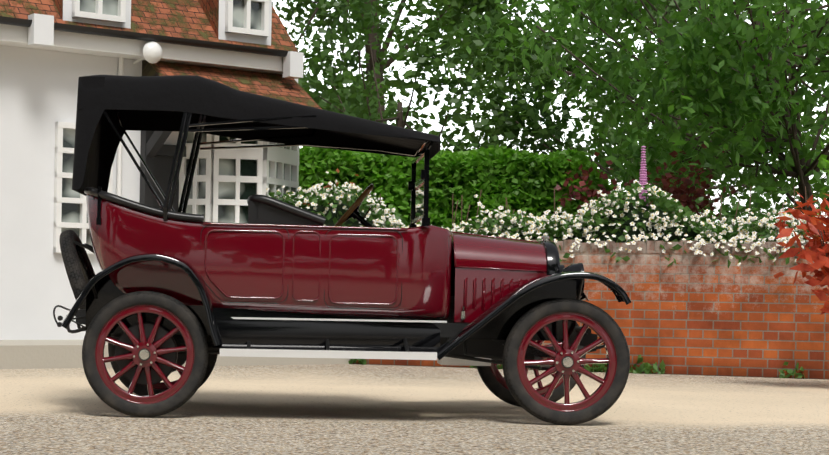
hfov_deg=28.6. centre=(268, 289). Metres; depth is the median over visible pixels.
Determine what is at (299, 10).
ash tree
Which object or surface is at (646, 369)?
wall weeds
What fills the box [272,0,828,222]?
sky
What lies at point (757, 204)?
shrub
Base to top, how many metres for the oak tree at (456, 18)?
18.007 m
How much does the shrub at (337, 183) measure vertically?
2.245 m
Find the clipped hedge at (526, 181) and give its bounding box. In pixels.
[298,144,613,233]
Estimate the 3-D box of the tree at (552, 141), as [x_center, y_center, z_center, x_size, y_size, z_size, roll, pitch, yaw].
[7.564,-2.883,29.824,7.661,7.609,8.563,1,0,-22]
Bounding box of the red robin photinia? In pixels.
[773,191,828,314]
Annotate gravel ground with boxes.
[0,364,828,454]
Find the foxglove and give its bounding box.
[639,145,648,205]
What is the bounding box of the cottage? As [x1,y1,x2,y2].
[0,0,349,368]
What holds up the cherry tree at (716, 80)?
on the gravel ground
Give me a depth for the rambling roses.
16.58 m
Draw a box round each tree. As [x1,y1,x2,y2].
[272,0,394,45]
[293,0,576,153]
[294,0,485,122]
[422,0,828,184]
[444,0,828,222]
[464,0,828,216]
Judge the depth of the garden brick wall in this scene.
16.11 m
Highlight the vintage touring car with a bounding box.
[53,75,630,424]
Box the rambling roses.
[254,171,828,267]
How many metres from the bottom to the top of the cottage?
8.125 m
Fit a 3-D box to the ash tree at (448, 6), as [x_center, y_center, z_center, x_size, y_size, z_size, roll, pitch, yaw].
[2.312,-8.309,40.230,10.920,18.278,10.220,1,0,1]
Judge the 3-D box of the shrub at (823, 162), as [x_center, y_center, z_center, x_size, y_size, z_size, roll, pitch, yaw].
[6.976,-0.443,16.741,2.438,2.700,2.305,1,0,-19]
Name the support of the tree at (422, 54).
on the gravel ground
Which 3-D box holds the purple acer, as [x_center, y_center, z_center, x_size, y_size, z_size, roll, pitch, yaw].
[4.401,-0.426,18.952,2.105,2.575,1.573,1,0,40]
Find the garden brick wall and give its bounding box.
[352,240,828,379]
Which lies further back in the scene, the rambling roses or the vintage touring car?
the rambling roses
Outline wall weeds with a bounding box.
[348,354,804,378]
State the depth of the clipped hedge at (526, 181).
19.66 m
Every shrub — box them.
[302,168,358,205]
[694,177,793,226]
[808,141,828,214]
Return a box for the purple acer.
[555,143,735,221]

